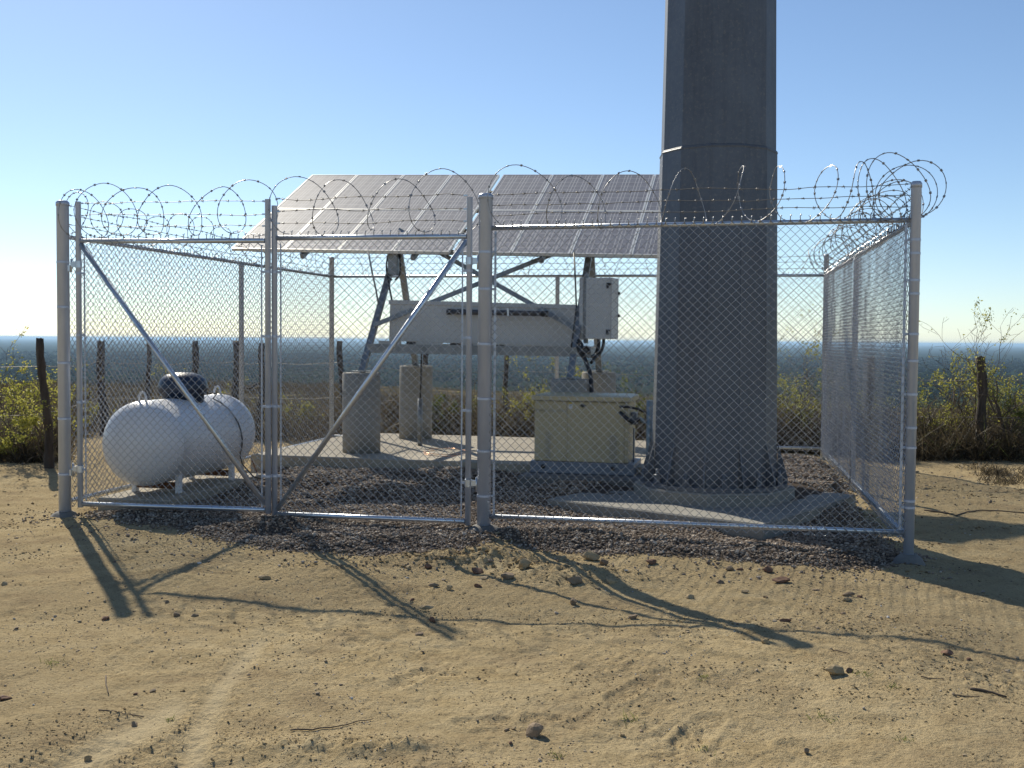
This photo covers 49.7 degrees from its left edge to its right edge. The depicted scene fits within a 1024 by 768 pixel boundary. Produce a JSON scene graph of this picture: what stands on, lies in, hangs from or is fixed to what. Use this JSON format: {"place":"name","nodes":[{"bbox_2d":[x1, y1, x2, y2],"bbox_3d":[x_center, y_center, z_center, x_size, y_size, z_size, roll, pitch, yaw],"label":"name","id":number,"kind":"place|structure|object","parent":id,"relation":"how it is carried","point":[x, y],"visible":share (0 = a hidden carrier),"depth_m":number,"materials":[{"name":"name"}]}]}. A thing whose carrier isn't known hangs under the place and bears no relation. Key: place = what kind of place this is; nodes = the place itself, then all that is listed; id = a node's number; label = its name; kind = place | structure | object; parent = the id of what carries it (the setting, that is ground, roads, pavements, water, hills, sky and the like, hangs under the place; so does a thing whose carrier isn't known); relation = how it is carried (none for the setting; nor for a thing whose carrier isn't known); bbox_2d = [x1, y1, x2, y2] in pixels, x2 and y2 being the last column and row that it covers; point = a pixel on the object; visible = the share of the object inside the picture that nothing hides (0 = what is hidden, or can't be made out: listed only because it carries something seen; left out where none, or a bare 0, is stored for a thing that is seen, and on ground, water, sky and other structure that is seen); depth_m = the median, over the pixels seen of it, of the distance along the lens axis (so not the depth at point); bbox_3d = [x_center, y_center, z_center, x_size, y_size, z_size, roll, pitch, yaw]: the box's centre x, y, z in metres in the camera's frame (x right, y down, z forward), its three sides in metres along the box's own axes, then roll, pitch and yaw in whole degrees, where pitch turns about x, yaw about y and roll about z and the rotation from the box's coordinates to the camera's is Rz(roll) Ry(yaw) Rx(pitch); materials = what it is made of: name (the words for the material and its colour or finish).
{"place":"outdoors","nodes":[
{"label":"outdoors","id":0,"kind":"place"},
{"bbox_2d":[424,448,464,456],"bbox_3d":[-0.775,0.789,12.754,0.529,0.068,1.123,0,2,0],"label":"copper coil","id":1,"kind":"object","parent":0,"point":[442,454],"visible":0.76,"depth_m":12.75,"materials":[{"name":"metal"}]},
{"bbox_2d":[22,453,973,582],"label":"gravel","id":2,"kind":"structure","parent":0,"point":[698,537],"depth_m":9.29,"materials":[{"name":"gravel"}]},
{"bbox_2d":[0,337,1023,767],"bbox_3d":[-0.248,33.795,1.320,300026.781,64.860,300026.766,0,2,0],"label":"ground","id":3,"kind":"structure","parent":0,"point":[210,701],"depth_m":5.79,"materials":[{"name":"soil"}]},
{"bbox_2d":[0,695,11,700],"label":"rock","id":4,"kind":"object","parent":3,"relation":"on","point":[3,697],"visible":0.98,"depth_m":4.86,"materials":[{"name":"red stone"}]},
{"bbox_2d":[0,398,57,461],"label":"shrub","id":5,"kind":"object","parent":3,"relation":"on","point":[33,420],"visible":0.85,"depth_m":13.76,"materials":[{"name":"green plant"}]},
{"bbox_2d":[36,338,54,468],"bbox_3d":[-5.736,0.282,13.600,0.235,1.702,0.125,1,2,22],"label":"wooden post","id":6,"kind":"object","parent":3,"relation":"on","point":[48,459],"visible":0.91,"depth_m":13.56,"materials":[{"name":"brown wood"}]},
{"bbox_2d":[0,324,93,439],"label":"shrub","id":7,"kind":"object","parent":3,"relation":"on","point":[19,394],"visible":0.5,"depth_m":14.72,"materials":[{"name":"green plant"}]},
{"bbox_2d":[0,357,103,462],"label":"shrub","id":8,"kind":"object","parent":3,"relation":"on","point":[17,423],"visible":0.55,"depth_m":13.98,"materials":[{"name":"green plant"}]},
{"bbox_2d":[84,755,91,761],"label":"rock","id":9,"kind":"object","parent":3,"relation":"on","point":[87,758],"visible":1,"depth_m":4.18,"materials":[{"name":"beige stone"}]},
{"bbox_2d":[73,403,117,425],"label":"shrub","id":10,"kind":"object","parent":3,"relation":"on","point":[91,411],"visible":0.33,"depth_m":18.69,"materials":[{"name":"green plant"}]},
{"bbox_2d":[96,341,108,435],"bbox_3d":[-6.659,0.119,17.990,0.217,1.661,0.149,2,3,28],"label":"wooden post","id":11,"kind":"object","parent":3,"relation":"on","point":[102,384],"visible":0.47,"depth_m":17.95,"materials":[{"name":"brown wood"}]},
{"bbox_2d":[0,397,1008,417],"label":"barbed wire strand","id":12,"kind":"object","parent":11,"relation":"attached to","point":[463,402],"visible":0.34,"depth_m":15.88,"materials":[{"name":"metal"}]},
{"bbox_2d":[0,361,1023,380],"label":"barbed wire strand","id":13,"kind":"object","parent":11,"relation":"attached to","point":[503,371],"visible":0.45,"depth_m":17.05,"materials":[{"name":"metal"}]},
{"bbox_2d":[98,709,143,716],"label":"dry twig","id":14,"kind":"object","parent":3,"relation":"on","point":[119,712],"visible":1,"depth_m":4.66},
{"bbox_2d":[145,344,151,399],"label":"wooden post","id":15,"kind":"object","parent":3,"relation":"on","point":[147,374],"visible":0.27,"depth_m":18.36,"materials":[{"name":"brown wood"}]},
{"bbox_2d":[151,361,184,399],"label":"shrub","id":16,"kind":"object","parent":3,"relation":"on","point":[159,370],"visible":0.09,"depth_m":19.28,"materials":[{"name":"green plant"}]},
{"bbox_2d":[98,473,263,510],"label":"tank slab","id":17,"kind":"structure","parent":3,"relation":"on","point":[189,492],"depth_m":10.60,"materials":[{"name":"concrete"}]},
{"bbox_2d":[102,372,271,492],"bbox_3d":[-3.267,0.480,11.008,0.997,1.200,1.961,1,2,22],"label":"gas tank","id":18,"kind":"object","parent":17,"relation":"on","point":[190,441],"visible":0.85,"depth_m":10.40,"materials":[{"name":"metal"}]},
{"bbox_2d":[50,200,333,517],"bbox_3d":[-3.325,-0.240,13.033,0.259,3.033,6.623,1,2,12],"label":"chain link fence","id":19,"kind":"object","parent":3,"relation":"on","point":[66,500],"visible":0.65,"depth_m":11.23,"materials":[{"name":"metal"}]},
{"bbox_2d":[67,199,270,513],"bbox_3d":[-3.022,-0.243,9.685,1.977,2.730,0.061,1,2,13],"label":"gate leaf","id":20,"kind":"object","parent":19,"relation":"attached to","point":[79,468],"visible":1,"depth_m":9.66,"materials":[{"name":"metal"}]},
{"bbox_2d":[57,179,278,237],"bbox_3d":[-2.980,-1.521,9.638,1.968,0.499,0.367,1,2,13],"label":"razor wire coil","id":21,"kind":"object","parent":20,"relation":"on","point":[191,196],"visible":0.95,"depth_m":9.66,"materials":[{"name":"metal"}]},
{"bbox_2d":[66,191,337,274],"bbox_3d":[-3.325,-1.670,13.070,0.461,0.466,6.455,1,2,12],"label":"razor wire coil","id":22,"kind":"object","parent":19,"relation":"on","point":[146,223],"visible":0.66,"depth_m":12.09,"materials":[{"name":"metal"}]},
{"bbox_2d":[192,341,198,373],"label":"wooden post","id":23,"kind":"object","parent":3,"relation":"on","point":[194,362],"visible":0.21,"depth_m":18.55,"materials":[{"name":"brown wood"}]},
{"bbox_2d":[231,341,238,398],"bbox_3d":[-4.705,0.101,18.794,0.186,1.675,0.147,-1,3,-38],"label":"wooden post","id":24,"kind":"object","parent":3,"relation":"on","point":[234,394],"visible":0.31,"depth_m":18.74,"materials":[{"name":"brown wood"}]},
{"bbox_2d":[256,343,264,429],"bbox_3d":[-4.272,0.125,18.792,0.174,1.655,0.141,-1,3,-31],"label":"wooden post","id":25,"kind":"object","parent":3,"relation":"on","point":[260,379],"visible":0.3,"depth_m":18.75,"materials":[{"name":"brown wood"}]},
{"bbox_2d":[258,575,270,579],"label":"rock","id":26,"kind":"object","parent":3,"relation":"on","point":[263,577],"visible":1,"depth_m":7.30,"materials":[{"name":"beige stone"}]},
{"bbox_2d":[264,392,322,421],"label":"shrub","id":27,"kind":"object","parent":3,"relation":"on","point":[303,409],"visible":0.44,"depth_m":19.32,"materials":[{"name":"green plant"}]},
{"bbox_2d":[290,718,372,730],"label":"dry twig","id":28,"kind":"object","parent":3,"relation":"on","point":[328,727],"visible":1,"depth_m":4.49,"materials":[{"name":"wood"}]},
{"bbox_2d":[336,341,343,397],"bbox_3d":[-2.826,0.131,18.393,0.212,1.703,0.128,1,2,17],"label":"wooden post","id":29,"kind":"object","parent":3,"relation":"on","point":[340,372],"visible":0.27,"depth_m":18.35,"materials":[{"name":"brown wood"}]},
{"bbox_2d":[422,354,428,365],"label":"wooden post","id":30,"kind":"object","parent":3,"relation":"on","point":[425,356],"visible":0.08,"depth_m":18.56,"materials":[{"name":"brown wood"}]},
{"bbox_2d":[418,605,433,608],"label":"rock","id":31,"kind":"object","parent":3,"relation":"on","point":[425,607],"visible":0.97,"depth_m":6.65,"materials":[{"name":"beige stone"}]},
{"bbox_2d":[251,433,645,473],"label":"equipment slab","id":32,"kind":"structure","parent":3,"relation":"on","point":[504,446],"depth_m":12.80,"materials":[{"name":"concrete"}]},
{"bbox_2d":[342,372,380,453],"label":"concrete pier","id":33,"kind":"structure","parent":32,"relation":"on","point":[363,424],"depth_m":12.86,"materials":[{"name":"concrete"}]},
{"bbox_2d":[399,365,432,439],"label":"concrete pier","id":34,"kind":"structure","parent":32,"relation":"on","point":[408,380],"depth_m":14.76,"materials":[{"name":"concrete"}]},
{"bbox_2d":[418,354,422,445],"bbox_3d":[-1.154,0.163,13.898,0.060,1.236,0.060,0,2,0],"label":"ground conduit","id":35,"kind":"object","parent":32,"relation":"on","point":[420,403],"visible":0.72,"depth_m":13.88,"materials":[{"name":"metal"}]},
{"bbox_2d":[550,379,588,392],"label":"concrete pier","id":36,"kind":"structure","parent":32,"relation":"on","point":[576,385],"depth_m":12.27,"materials":[{"name":"concrete"}]},
{"bbox_2d":[432,379,502,433],"bbox_3d":[-0.766,0.392,17.918,1.397,1.070,0.973,1,2,9],"label":"shrub","id":37,"kind":"object","parent":3,"relation":"on","point":[436,404],"visible":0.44,"depth_m":17.74,"materials":[{"name":"green plant"}]},
{"bbox_2d":[472,567,483,573],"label":"rock","id":38,"kind":"object","parent":3,"relation":"on","point":[475,570],"visible":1,"depth_m":7.62,"materials":[{"name":"red stone"}]},
{"bbox_2d":[502,355,508,420],"bbox_3d":[-0.099,0.211,18.793,0.128,1.491,0.137,0,2,0],"label":"wooden post","id":39,"kind":"object","parent":3,"relation":"on","point":[505,376],"visible":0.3,"depth_m":18.76,"materials":[{"name":"brown wood"}]},
{"bbox_2d":[501,572,513,578],"bbox_3d":[-0.030,1.292,7.438,0.092,0.044,0.073,0,2,0],"label":"rock","id":40,"kind":"object","parent":3,"relation":"on","point":[507,575],"visible":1,"depth_m":7.42,"materials":[{"name":"stone"}]},
{"bbox_2d":[0,350,1023,408],"bbox_3d":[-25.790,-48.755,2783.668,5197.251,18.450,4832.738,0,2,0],"label":"forest","id":41,"kind":"object","parent":3,"relation":"on","point":[1018,365],"visible":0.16,"depth_m":2275.05,"materials":[{"name":"plant"}]},
{"bbox_2d":[0,374,1023,485],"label":"dry scrub","id":42,"kind":"object","parent":3,"relation":"on","point":[995,446],"visible":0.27,"depth_m":16.30,"materials":[{"name":"plant"}]},
{"bbox_2d":[0,454,1023,767],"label":"soil crumbs","id":43,"kind":"object","parent":3,"relation":"on","point":[480,552],"visible":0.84,"depth_m":6.01,"materials":[{"name":"soil"}]},
{"bbox_2d":[0,435,1023,767],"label":"loose pebbles","id":44,"kind":"object","parent":3,"relation":"on","point":[510,643],"visible":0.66,"depth_m":6.04,"materials":[{"name":"stone"}]},
{"bbox_2d":[476,384,549,435],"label":"shrub","id":45,"kind":"object","parent":3,"relation":"on","point":[528,397],"visible":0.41,"depth_m":17.85,"materials":[{"name":"green plant"}]},
{"bbox_2d":[518,558,531,568],"bbox_3d":[0.091,1.243,7.670,0.095,0.080,0.091,2,3,27],"label":"rock","id":46,"kind":"object","parent":3,"relation":"on","point":[524,563],"visible":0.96,"depth_m":7.64,"materials":[{"name":"beige stone"}]},
{"bbox_2d":[525,722,543,737],"bbox_3d":[0.091,1.395,4.457,0.074,0.062,0.074,0,2,0],"label":"rock","id":47,"kind":"object","parent":3,"relation":"on","point":[534,729],"visible":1,"depth_m":4.44,"materials":[{"name":"stone"}]},
{"bbox_2d":[506,356,589,419],"bbox_3d":[0.584,0.169,18.167,1.388,1.633,1.616,0,2,0],"label":"shrub","id":48,"kind":"object","parent":3,"relation":"on","point":[576,369],"visible":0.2,"depth_m":17.95,"materials":[{"name":"green plant"}]},
{"bbox_2d":[570,598,576,604],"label":"rock","id":49,"kind":"object","parent":3,"relation":"on","point":[573,601],"visible":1,"depth_m":6.78,"materials":[{"name":"stone"}]},
{"bbox_2d":[568,576,582,584],"bbox_3d":[0.418,1.303,7.324,0.111,0.067,0.062,-1,2,-23],"label":"rock","id":50,"kind":"object","parent":3,"relation":"on","point":[574,580],"visible":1,"depth_m":7.30,"materials":[{"name":"stone"}]},
{"bbox_2d":[517,471,640,487],"bbox_3d":[0.859,1.135,11.783,1.434,0.380,0.987,1,2,13],"label":"generator pad","id":51,"kind":"object","parent":3,"relation":"on","point":[571,477],"visible":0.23,"depth_m":11.41,"materials":[{"name":"concrete"}]},
{"bbox_2d":[530,392,640,475],"bbox_3d":[0.803,0.520,11.889,1.100,0.832,0.686,1,2,13],"label":"generator","id":52,"kind":"object","parent":51,"relation":"on","point":[596,455],"visible":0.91,"depth_m":11.59,"materials":[{"name":"beige paint"}]},
{"bbox_2d":[567,402,623,462],"bbox_3d":[0.871,0.506,11.549,0.600,0.622,0.024,1,2,13],"label":"front door","id":53,"kind":"structure","parent":52,"relation":"in","point":[572,417],"depth_m":11.55,"materials":[{"name":"beige paint"}]},
{"bbox_2d":[329,254,829,459],"bbox_3d":[0.812,-0.314,15.726,7.113,3.021,0.080,1,2,9],"label":"chain link fence","id":54,"kind":"object","parent":3,"relation":"on","point":[556,284],"visible":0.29,"depth_m":15.82,"materials":[{"name":"metal"}]},
{"bbox_2d":[328,250,819,275],"bbox_3d":[0.810,-1.740,15.672,7.026,0.466,0.452,1,2,10],"label":"razor wire coil","id":55,"kind":"object","parent":54,"relation":"on","point":[563,257],"visible":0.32,"depth_m":15.76,"materials":[{"name":"metal"}]},
{"bbox_2d":[582,551,600,560],"bbox_3d":[0.576,1.251,8.060,0.128,0.075,0.100,-1,3,-36],"label":"rock","id":56,"kind":"object","parent":3,"relation":"on","point":[589,555],"visible":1,"depth_m":8.03,"materials":[{"name":"beige stone"}]},
{"bbox_2d":[599,558,608,565],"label":"rock","id":57,"kind":"object","parent":3,"relation":"on","point":[604,562],"visible":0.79,"depth_m":7.86,"materials":[{"name":"stone"}]},
{"bbox_2d":[578,361,653,437],"bbox_3d":[1.972,0.303,17.454,2.189,1.329,1.085,2,3,38],"label":"shrub","id":58,"kind":"object","parent":3,"relation":"on","point":[641,407],"visible":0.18,"depth_m":17.41,"materials":[{"name":"green plant"}]},
{"bbox_2d":[618,708,643,728],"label":"weed tuft","id":59,"kind":"object","parent":3,"relation":"on","point":[628,718],"visible":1,"depth_m":4.64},
{"bbox_2d":[629,614,637,619],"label":"rock","id":60,"kind":"object","parent":3,"relation":"on","point":[633,616],"visible":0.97,"depth_m":6.41,"materials":[{"name":"stone"}]},
{"bbox_2d":[646,559,656,564],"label":"rock","id":61,"kind":"object","parent":3,"relation":"on","point":[651,561],"visible":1,"depth_m":7.97,"materials":[{"name":"red stone"}]},
{"bbox_2d":[685,594,694,598],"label":"rock","id":62,"kind":"object","parent":3,"relation":"on","point":[689,596],"visible":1,"depth_m":6.99,"materials":[{"name":"beige stone"}]},
{"bbox_2d":[469,181,924,565],"bbox_3d":[1.384,-0.001,8.688,3.597,3.076,0.299,1,2,14],"label":"chain link fence","id":63,"kind":"object","parent":3,"relation":"on","point":[485,515],"visible":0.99,"depth_m":8.63,"materials":[{"name":"metal"}]},
{"bbox_2d":[271,192,477,525],"bbox_3d":[-1.151,-0.209,9.289,1.873,2.752,0.061,1,2,13],"label":"gate leaf","id":64,"kind":"object","parent":63,"relation":"attached to","point":[468,482],"visible":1,"depth_m":9.29,"materials":[{"name":"metal"}]},
{"bbox_2d":[268,168,478,235],"bbox_3d":[-1.156,-1.514,9.245,1.816,0.543,0.383,1,2,13],"label":"razor wire coil","id":65,"kind":"object","parent":64,"relation":"on","point":[371,203],"visible":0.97,"depth_m":9.22,"materials":[{"name":"metal"}]},
{"bbox_2d":[487,152,931,228],"bbox_3d":[1.471,-1.484,8.597,3.402,0.537,0.417,1,2,14],"label":"razor wire coil","id":66,"kind":"object","parent":63,"relation":"on","point":[739,184],"visible":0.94,"depth_m":8.46,"materials":[{"name":"metal"}]},
{"bbox_2d":[547,491,855,540],"bbox_3d":[1.853,1.256,10.609,2.224,0.345,2.259,2,3,37],"label":"pole footing","id":67,"kind":"object","parent":3,"relation":"on","point":[759,535],"visible":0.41,"depth_m":9.87,"materials":[{"name":"concrete"}]},
{"bbox_2d":[619,400,652,453],"bbox_3d":[1.260,0.604,11.351,0.356,0.880,0.095,1,2,13],"label":"pole conduit","id":68,"kind":"object","parent":67,"relation":"on","point":[649,413],"visible":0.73,"depth_m":11.30,"materials":[{"name":"grey plastic"}]},
{"bbox_2d":[634,0,794,507],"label":"steel pole","id":69,"kind":"object","parent":67,"relation":"on","point":[719,105],"visible":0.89,"depth_m":10.10,"materials":[{"name":"metal"}]},
{"bbox_2d":[762,566,772,572],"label":"rock","id":70,"kind":"object","parent":3,"relation":"on","point":[768,569],"visible":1,"depth_m":7.81,"materials":[{"name":"red stone"}]},
{"bbox_2d":[772,576,789,582],"bbox_3d":[1.812,1.320,7.454,0.131,0.043,0.077,0,2,-12],"label":"rock","id":71,"kind":"object","parent":3,"relation":"on","point":[781,579],"visible":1,"depth_m":7.43,"materials":[{"name":"red stone"}]},
{"bbox_2d":[779,618,791,621],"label":"rock","id":72,"kind":"object","parent":3,"relation":"on","point":[784,620],"visible":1,"depth_m":6.18,"materials":[{"name":"red stone"}]},
{"bbox_2d":[777,351,837,431],"bbox_3d":[3.982,0.263,16.817,1.803,1.539,1.440,-1,3,-32],"label":"shrub","id":73,"kind":"object","parent":3,"relation":"on","point":[798,400],"visible":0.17,"depth_m":16.68,"materials":[{"name":"green plant"}]},
{"bbox_2d":[777,303,847,434],"bbox_3d":[4.302,-0.100,16.536,1.878,2.288,2.103,0,2,0],"label":"shrub","id":74,"kind":"object","parent":3,"relation":"on","point":[805,383],"visible":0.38,"depth_m":16.78,"materials":[{"name":"green plant"}]},
{"bbox_2d":[807,709,837,723],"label":"weed tuft","id":75,"kind":"object","parent":3,"relation":"on","point":[819,713],"visible":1,"depth_m":4.69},
{"bbox_2d":[825,664,844,674],"bbox_3d":[1.528,1.355,5.235,0.089,0.059,0.075,1,2,19],"label":"rock","id":76,"kind":"object","parent":3,"relation":"on","point":[834,669],"visible":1,"depth_m":5.21,"materials":[{"name":"beige stone"}]},
{"bbox_2d":[842,592,854,595],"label":"rock","id":77,"kind":"object","parent":3,"relation":"on","point":[849,594],"visible":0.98,"depth_m":7.06,"materials":[{"name":"stone"}]},
{"bbox_2d":[865,356,874,427],"bbox_3d":[5.383,0.341,16.592,0.183,1.509,0.174,0,2,0],"label":"wooden post","id":78,"kind":"object","parent":3,"relation":"on","point":[871,398],"visible":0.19,"depth_m":16.55,"materials":[{"name":"brown wood"}]},
{"bbox_2d":[821,186,920,542],"bbox_3d":[3.620,-0.147,11.678,0.086,2.998,7.027,1,2,10],"label":"chain link fence","id":79,"kind":"object","parent":3,"relation":"on","point":[851,378],"visible":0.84,"depth_m":10.78,"materials":[{"name":"metal"}]},
{"bbox_2d":[809,159,946,273],"bbox_3d":[3.646,-1.592,11.628,0.499,0.505,6.819,1,2,11],"label":"razor wire coil","id":80,"kind":"object","parent":79,"relation":"on","point":[879,211],"visible":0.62,"depth_m":10.37,"materials":[{"name":"metal"}]},
{"bbox_2d":[858,366,1012,431],"bbox_3d":[6.244,0.315,16.589,2.390,1.450,1.584,1,2,16],"label":"shrub","id":81,"kind":"object","parent":3,"relation":"on","point":[922,391],"visible":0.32,"depth_m":16.65,"materials":[{"name":"green plant"}]},
{"bbox_2d":[917,358,973,438],"bbox_3d":[6.231,0.338,15.860,0.798,1.437,1.027,0,2,0],"label":"shrub","id":82,"kind":"object","parent":3,"relation":"on","point":[942,419],"visible":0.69,"depth_m":15.85,"materials":[{"name":"green plant"}]},
{"bbox_2d":[941,649,953,655],"bbox_3d":[2.189,1.348,5.555,0.062,0.026,0.050,0,2,-14],"label":"rock","id":83,"kind":"object","parent":3,"relation":"on","point":[947,652],"visible":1,"depth_m":5.55,"materials":[{"name":"red stone"}]},
{"bbox_2d":[900,296,1023,452],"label":"shrub","id":84,"kind":"object","parent":3,"relation":"on","point":[971,368],"visible":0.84,"depth_m":15.51,"materials":[{"name":"green plant"}]},
{"bbox_2d":[917,333,1017,439],"bbox_3d":[6.637,0.126,16.198,1.386,1.865,1.525,2,3,40],"label":"shrub","id":85,"kind":"object","parent":3,"relation":"on","point":[953,399],"visible":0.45,"depth_m":16.27,"materials":[{"name":"plant"}]},
{"bbox_2d":[924,509,1023,515],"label":"dry twig","id":86,"kind":"object","parent":3,"relation":"on","point":[969,511],"visible":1,"depth_m":10.83,"materials":[{"name":"wood"}]},
{"bbox_2d":[975,356,987,459],"bbox_3d":[6.542,0.381,15.392,0.166,1.552,0.200,-1,3,-35],"label":"wooden post","id":87,"kind":"object","parent":3,"relation":"on","point":[982,397],"visible":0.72,"depth_m":15.35,"materials":[{"name":"brown wood"}]},
{"bbox_2d":[942,354,1023,440],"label":"shrub","id":88,"kind":"object","parent":3,"relation":"on","point":[1005,416],"visible":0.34,"depth_m":15.98,"materials":[{"name":"green plant"}]},
{"bbox_2d":[970,687,1006,697],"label":"dry twig","id":89,"kind":"object","parent":3,"relation":"on","point":[982,690],"visible":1,"depth_m":5.03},
{"bbox_2d":[994,392,1023,447],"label":"shrub","id":90,"kind":"object","parent":3,"relation":"on","point":[1019,413],"visible":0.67,"depth_m":15.47,"materials":[{"name":"green plant"}]},
{"bbox_2d":[0,0,1023,344],"label":"sky","id":91,"kind":"structure","parent":0,"point":[198,97],"materials":[{"name":"blue"}]},
{"bbox_2d":[582,372,615,392],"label":"concrete pier","id":92,"kind":"structure","parent":0,"point":[599,380],"depth_m":14.15,"materials":[{"name":"concrete"}]},
{"bbox_2d":[232,174,658,378],"bbox_3d":[-0.525,-1.561,14.224,5.774,2.866,3.209,1,2,13],"label":"solar array","id":93,"kind":"object","parent":92,"relation":"on","point":[431,185],"visible":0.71,"depth_m":14.32,"materials":[{"name":"glass"}]},
{"bbox_2d":[367,251,378,304],"bbox_3d":[-1.652,-1.271,13.236,0.118,0.643,0.138,-1,3,-31],"label":"thin conduit","id":94,"kind":"object","parent":93,"relation":"attached to","point":[373,277],"visible":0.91,"depth_m":13.23,"materials":[{"name":"metal"}]},
{"bbox_2d":[386,254,400,299],"bbox_3d":[-1.438,-1.321,13.622,0.175,0.607,0.307,0,2,-20],"label":"junction box","id":95,"kind":"object","parent":93,"relation":"attached to","point":[395,260],"visible":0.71,"depth_m":13.67,"materials":[{"name":"metal"}]},
{"bbox_2d":[379,300,581,346],"bbox_3d":[-0.383,-0.712,13.446,2.429,0.602,0.583,1,2,13],"label":"battery box","id":96,"kind":"object","parent":93,"relation":"on","point":[512,336],"visible":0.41,"depth_m":13.18,"materials":[{"name":"white paint"}]},
{"bbox_2d":[446,308,548,316],"bbox_3d":[-0.176,-0.837,12.960,1.281,0.101,0.097,1,2,21],"label":"dark pipe","id":97,"kind":"object","parent":96,"relation":"attached to","point":[509,313],"visible":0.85,"depth_m":12.87,"materials":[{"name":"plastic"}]},
{"bbox_2d":[571,252,576,347],"bbox_3d":[0.719,-0.973,12.668,0.067,1.113,0.421,1,2,6],"label":"thin cable","id":98,"kind":"object","parent":93,"relation":"hanging from","point":[575,299],"visible":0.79,"depth_m":12.61,"materials":[{"name":"black rubber"}]},
{"bbox_2d":[577,339,590,353],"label":"tangled cables","id":99,"kind":"object","parent":93,"relation":"attached to","point":[582,346],"visible":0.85,"depth_m":12.48,"materials":[{"name":"black rubber"}]},
{"bbox_2d":[576,342,593,392],"bbox_3d":[0.834,-0.152,12.461,0.097,0.648,0.378,-1,3,-28],"label":"cable bundle","id":100,"kind":"object","parent":93,"relation":"hanging from","point":[589,371],"visible":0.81,"depth_m":12.42,"materials":[{"name":"black rubber"}]},
{"bbox_2d":[579,274,619,342],"bbox_3d":[0.998,-0.870,12.782,0.443,0.800,0.267,1,2,24],"label":"control cabinet","id":101,"kind":"object","parent":93,"relation":"attached to","point":[589,283],"visible":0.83,"depth_m":12.68,"materials":[{"name":"metal"}]},
{"bbox_2d":[588,339,600,357],"bbox_3d":[0.939,-0.409,12.726,0.048,0.222,0.318,2,3,30],"label":"black conduit","id":102,"kind":"object","parent":101,"relation":"attached to","point":[596,350],"visible":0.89,"depth_m":12.81,"materials":[{"name":"plastic"}]},
{"bbox_2d":[590,339,604,363],"bbox_3d":[0.976,-0.375,12.705,0.051,0.288,0.370,2,3,29],"label":"black conduit","id":103,"kind":"object","parent":101,"relation":"attached to","point":[595,357],"visible":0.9,"depth_m":12.77,"materials":[{"name":"plastic"}]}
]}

